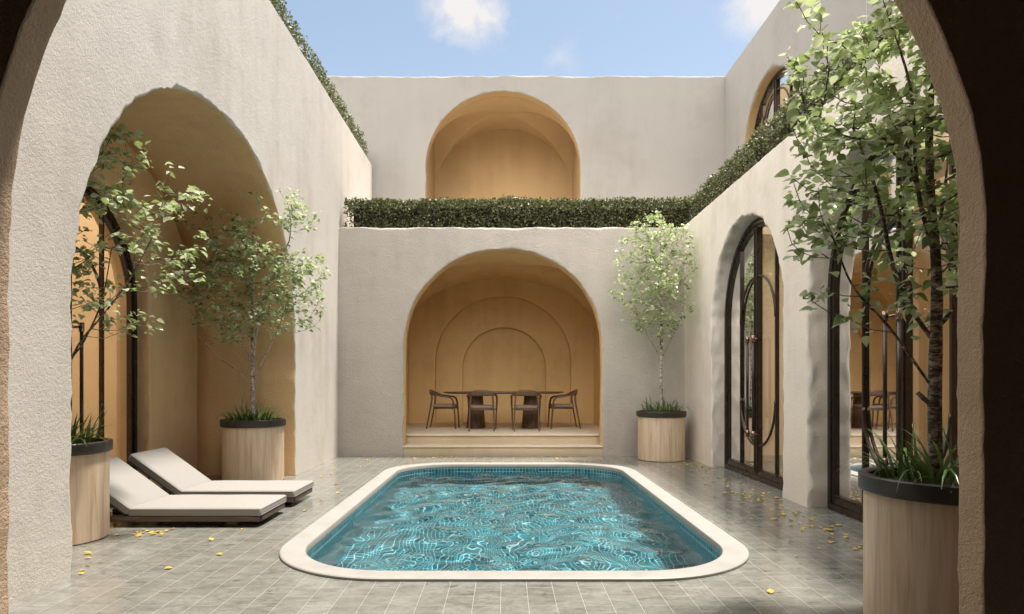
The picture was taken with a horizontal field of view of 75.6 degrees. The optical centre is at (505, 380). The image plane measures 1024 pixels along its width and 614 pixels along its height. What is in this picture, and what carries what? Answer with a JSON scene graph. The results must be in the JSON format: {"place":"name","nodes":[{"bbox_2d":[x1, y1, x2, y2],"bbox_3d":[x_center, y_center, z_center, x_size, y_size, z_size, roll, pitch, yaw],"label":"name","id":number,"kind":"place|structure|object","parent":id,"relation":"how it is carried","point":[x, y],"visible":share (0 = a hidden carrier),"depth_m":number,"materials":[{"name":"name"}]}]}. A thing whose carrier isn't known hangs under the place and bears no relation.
{"place":"outdoors","nodes":[
{"label":"outdoors","id":0,"kind":"place"},
{"bbox_2d":[9,455,958,613],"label":"ground","id":1,"kind":"structure","parent":0,"point":[247,571],"depth_m":4.41,"materials":[{"name":"tile"}]},
{"bbox_2d":[69,437,112,545],"bbox_3d":[-3.690,0.897,5.420,0.810,0.800,0.810,0,0,38],"label":"planter","id":2,"kind":"object","parent":1,"relation":"on","point":[89,480],"visible":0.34,"depth_m":5.30,"materials":[{"name":"brown wood"}]},
{"bbox_2d":[71,409,116,447],"bbox_3d":[-3.704,0.364,5.431,1.015,0.365,1.082,0,0,0],"label":"grass plant","id":3,"kind":"object","parent":2,"relation":"on","point":[89,435],"depth_m":5.51,"materials":[{"name":"green plant"}]},
{"bbox_2d":[70,123,212,361],"bbox_3d":[-3.356,-0.852,5.609,1.607,2.786,1.366,0,0,0],"label":"birch tree","id":4,"kind":"object","parent":2,"relation":"on","point":[113,204],"visible":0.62,"depth_m":5.60,"materials":[{"name":"green plant"}]},
{"bbox_2d":[7,0,371,604],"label":"plaster wall","id":5,"kind":"structure","parent":1,"relation":"on","point":[228,105],"depth_m":7.67,"materials":[{"name":"beige paint"}]},
{"bbox_2d":[70,187,136,470],"bbox_3d":[-4.368,-0.409,6.590,0.200,3.410,2.500,0,0,0],"label":"arched door","id":6,"kind":"structure","parent":5,"relation":"attached to","point":[108,219],"depth_m":7.57,"materials":[{"name":"brown metal"}]},
{"bbox_2d":[70,190,132,467],"bbox_3d":[-4.349,-0.401,7.181,0.162,3.258,1.150,0,0,0],"label":"door leaf","id":7,"kind":"structure","parent":6,"relation":"in","point":[105,219],"depth_m":7.19,"materials":[{"name":"brown metal"}]},
{"bbox_2d":[269,0,368,156],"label":"hedge","id":8,"kind":"object","parent":5,"relation":"on","point":[351,125],"visible":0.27,"depth_m":10.47,"materials":[{"name":"green plant"}]},
{"bbox_2d":[110,457,285,525],"bbox_3d":[-3.094,1.026,6.200,1.862,0.547,0.705,0,0,0],"label":"sun lounger","id":9,"kind":"object","parent":1,"relation":"on","point":[136,496],"visible":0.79,"depth_m":5.97,"materials":[{"name":"white fabric"}]},
{"bbox_2d":[127,448,313,501],"bbox_3d":[-3.094,1.026,7.130,1.862,0.547,0.705,0,0,0],"label":"sun lounger","id":10,"kind":"object","parent":1,"relation":"on","point":[169,471],"visible":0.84,"depth_m":6.95,"materials":[{"name":"white fabric"}]},
{"bbox_2d":[220,417,285,479],"bbox_3d":[-3.280,0.897,8.600,0.810,0.800,0.810,0,0,-36],"label":"planter","id":11,"kind":"object","parent":1,"relation":"on","point":[253,450],"visible":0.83,"depth_m":8.27,"materials":[{"name":"brown wood"}]},
{"bbox_2d":[169,187,331,419],"bbox_3d":[-3.223,-0.980,8.278,1.959,3.042,1.140,0,0,0],"label":"birch tree","id":12,"kind":"object","parent":11,"relation":"on","point":[240,230],"visible":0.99,"depth_m":8.26,"materials":[{"name":"green plant"}]},
{"bbox_2d":[216,398,289,421],"bbox_3d":[-3.298,0.369,8.587,1.043,0.356,1.102,0,0,0],"label":"grass plant","id":13,"kind":"object","parent":11,"relation":"in","point":[243,417],"depth_m":8.47,"materials":[{"name":"green plant"}]},
{"bbox_2d":[403,422,602,455],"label":"steps","id":14,"kind":"structure","parent":1,"relation":"on","point":[503,439],"depth_m":11.78,"materials":[{"name":"stone"}]},
{"bbox_2d":[426,389,459,428],"bbox_3d":[-1.269,0.567,13.422,0.616,0.787,0.616,0,0,3],"label":"dining chair","id":15,"kind":"object","parent":14,"relation":"on","point":[453,406],"visible":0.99,"depth_m":13.20,"materials":[{"name":"wood"}]},
{"bbox_2d":[466,390,497,431],"bbox_3d":[-0.450,0.567,12.761,0.616,0.787,0.616,0,0,0],"label":"dining chair","id":16,"kind":"object","parent":14,"relation":"on","point":[481,393],"visible":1,"depth_m":12.55,"materials":[{"name":"wood"}]},
{"bbox_2d":[444,391,562,428],"bbox_3d":[-0.040,0.590,13.420,2.440,0.736,1.000,0,0,0],"label":"dining table","id":17,"kind":"object","parent":14,"relation":"on","point":[529,419],"visible":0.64,"depth_m":13.27,"materials":[{"name":"brown wood"}]},
{"bbox_2d":[510,390,541,431],"bbox_3d":[0.400,0.567,12.761,0.616,0.787,0.616,0,0,0],"label":"dining chair","id":18,"kind":"object","parent":14,"relation":"on","point":[527,393],"visible":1,"depth_m":12.55,"materials":[{"name":"wood"}]},
{"bbox_2d":[547,389,580,428],"bbox_3d":[1.189,0.567,13.422,0.616,0.787,0.616,0,0,-3],"label":"dining chair","id":19,"kind":"object","parent":14,"relation":"on","point":[552,406],"visible":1,"depth_m":13.20,"materials":[{"name":"wood"}]},
{"bbox_2d":[339,227,684,455],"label":"plaster wall","id":20,"kind":"structure","parent":1,"relation":"on","point":[423,311],"depth_m":11.40,"materials":[{"name":"beige paint"}]},
{"bbox_2d":[343,194,698,227],"bbox_3d":[0.268,-2.925,11.733,6.229,0.719,0.678,0,0,0],"label":"hedge","id":21,"kind":"object","parent":20,"relation":"on","point":[461,212],"visible":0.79,"depth_m":11.55,"materials":[{"name":"green plant"}]},
{"bbox_2d":[0,0,1023,613],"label":"plaster wall","id":22,"kind":"structure","parent":1,"relation":"on","point":[972,52],"depth_m":2.83,"materials":[{"name":"beige paint"}]},
{"bbox_2d":[279,462,748,580],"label":"swimming pool","id":23,"kind":"structure","parent":1,"relation":"in","point":[304,546],"depth_m":5.48,"materials":[{"name":"stone"}]},
{"bbox_2d":[311,471,716,570],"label":"water","id":24,"kind":"structure","parent":23,"relation":"in","point":[499,521],"depth_m":6.25,"materials":[{"name":"teal liquid"}]},
{"bbox_2d":[636,410,686,461],"bbox_3d":[2.570,0.897,10.900,0.810,0.800,0.810,0,0,-21],"label":"planter","id":25,"kind":"object","parent":1,"relation":"on","point":[661,436],"visible":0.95,"depth_m":10.57,"materials":[{"name":"brown wood"}]},
{"bbox_2d":[608,210,697,411],"bbox_3d":[2.340,-1.116,10.772,1.407,3.314,1.147,0,0,0],"label":"birch tree","id":26,"kind":"object","parent":25,"relation":"on","point":[668,287],"visible":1,"depth_m":10.70,"materials":[{"name":"green plant"}]},
{"bbox_2d":[640,396,693,411],"bbox_3d":[2.597,0.382,10.897,1.008,0.329,1.026,0,0,22],"label":"grass plant","id":27,"kind":"object","parent":25,"relation":"in","point":[657,408],"depth_m":10.76,"materials":[{"name":"green plant"}]},
{"bbox_2d":[685,36,959,507],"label":"plaster wall","id":28,"kind":"structure","parent":1,"relation":"on","point":[720,224],"depth_m":8.61,"materials":[{"name":"beige paint"}]},
{"bbox_2d":[724,217,782,489],"bbox_3d":[3.280,-0.409,8.650,0.200,3.410,2.500,0,0,0],"label":"arched door","id":29,"kind":"structure","parent":28,"relation":"attached to","point":[744,444],"depth_m":8.97,"materials":[{"name":"brown metal"}]},
{"bbox_2d":[726,226,756,473],"bbox_3d":[3.261,-0.401,9.241,0.162,3.258,1.150,0,0,0],"label":"door leaf","id":30,"kind":"structure","parent":29,"relation":"in","point":[741,303],"depth_m":9.24,"materials":[{"name":"brown metal"}]},
{"bbox_2d":[751,223,782,483],"bbox_3d":[3.261,-0.401,8.059,0.162,3.258,1.150,0,0,0],"label":"door leaf","id":31,"kind":"structure","parent":29,"relation":"in","point":[775,476],"depth_m":8.58,"materials":[{"name":"brown metal"}]},
{"bbox_2d":[685,0,907,222],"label":"hedge","id":32,"kind":"object","parent":28,"relation":"on","point":[710,191],"visible":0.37,"depth_m":8.25,"materials":[{"name":"green plant"}]},
{"bbox_2d":[827,115,957,521],"bbox_3d":[3.280,-0.409,5.480,0.200,3.410,2.500,0,0,0],"label":"arched door","id":33,"kind":"structure","parent":28,"relation":"attached to","point":[870,386],"depth_m":6.02,"materials":[{"name":"brown metal"}]},
{"bbox_2d":[832,145,900,513],"bbox_3d":[3.261,-0.401,6.071,0.162,3.258,1.150,0,0,0],"label":"door leaf","id":34,"kind":"structure","parent":33,"relation":"in","point":[864,379],"depth_m":6.13,"materials":[{"name":"brown metal"}]},
{"bbox_2d":[895,126,957,467],"bbox_3d":[3.261,-0.401,4.889,0.162,3.258,1.150,0,0,0],"label":"door leaf","id":35,"kind":"structure","parent":33,"relation":"in","point":[904,363],"depth_m":5.37,"materials":[{"name":"brown metal"}]},
{"bbox_2d":[858,466,958,613],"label":"planter","id":36,"kind":"object","parent":1,"relation":"on","point":[910,544],"visible":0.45,"depth_m":3.25,"materials":[{"name":"brown wood"}]},
{"bbox_2d":[774,0,959,477],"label":"birch tree","id":37,"kind":"object","parent":36,"relation":"on","point":[933,228],"visible":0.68,"depth_m":3.52,"materials":[{"name":"green plant"}]},
{"bbox_2d":[836,424,958,493],"bbox_3d":[2.266,0.379,3.502,1.070,0.335,1.023,0,0,0],"label":"grass plant","id":38,"kind":"object","parent":36,"relation":"in","point":[918,472],"depth_m":3.39,"materials":[{"name":"green plant"}]},
{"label":"terrace","id":39,"kind":"structure","parent":1,"relation":"on","visible":0},
{"bbox_2d":[321,76,724,218],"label":"plaster wall","id":40,"kind":"structure","parent":39,"relation":"on","point":[534,137],"depth_m":14.30,"materials":[{"name":"beige paint"}]},
{"bbox_2d":[725,0,948,230],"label":"plaster wall","id":41,"kind":"structure","parent":39,"relation":"on","point":[758,65],"depth_m":11.88,"materials":[{"name":"beige paint"}]},
{"bbox_2d":[754,68,792,149],"bbox_3d":[4.954,-4.089,12.020,0.112,2.970,2.300,0,0,0],"label":"arched window","id":42,"kind":"structure","parent":41,"relation":"attached to","point":[769,106],"depth_m":12.28,"materials":[{"name":"brown metal"}]},
{"bbox_2d":[754,68,786,130],"bbox_3d":[4.954,-4.089,12.020,0.112,2.970,2.300,0,0,0],"label":"window frame","id":43,"kind":"structure","parent":42,"relation":"in","point":[779,72],"depth_m":12.33,"materials":[{"name":"brown metal"}]},
{"bbox_2d":[270,0,789,84],"label":"sky","id":44,"kind":"structure","parent":0,"point":[362,38],"materials":[{"name":"blue"}]}
]}

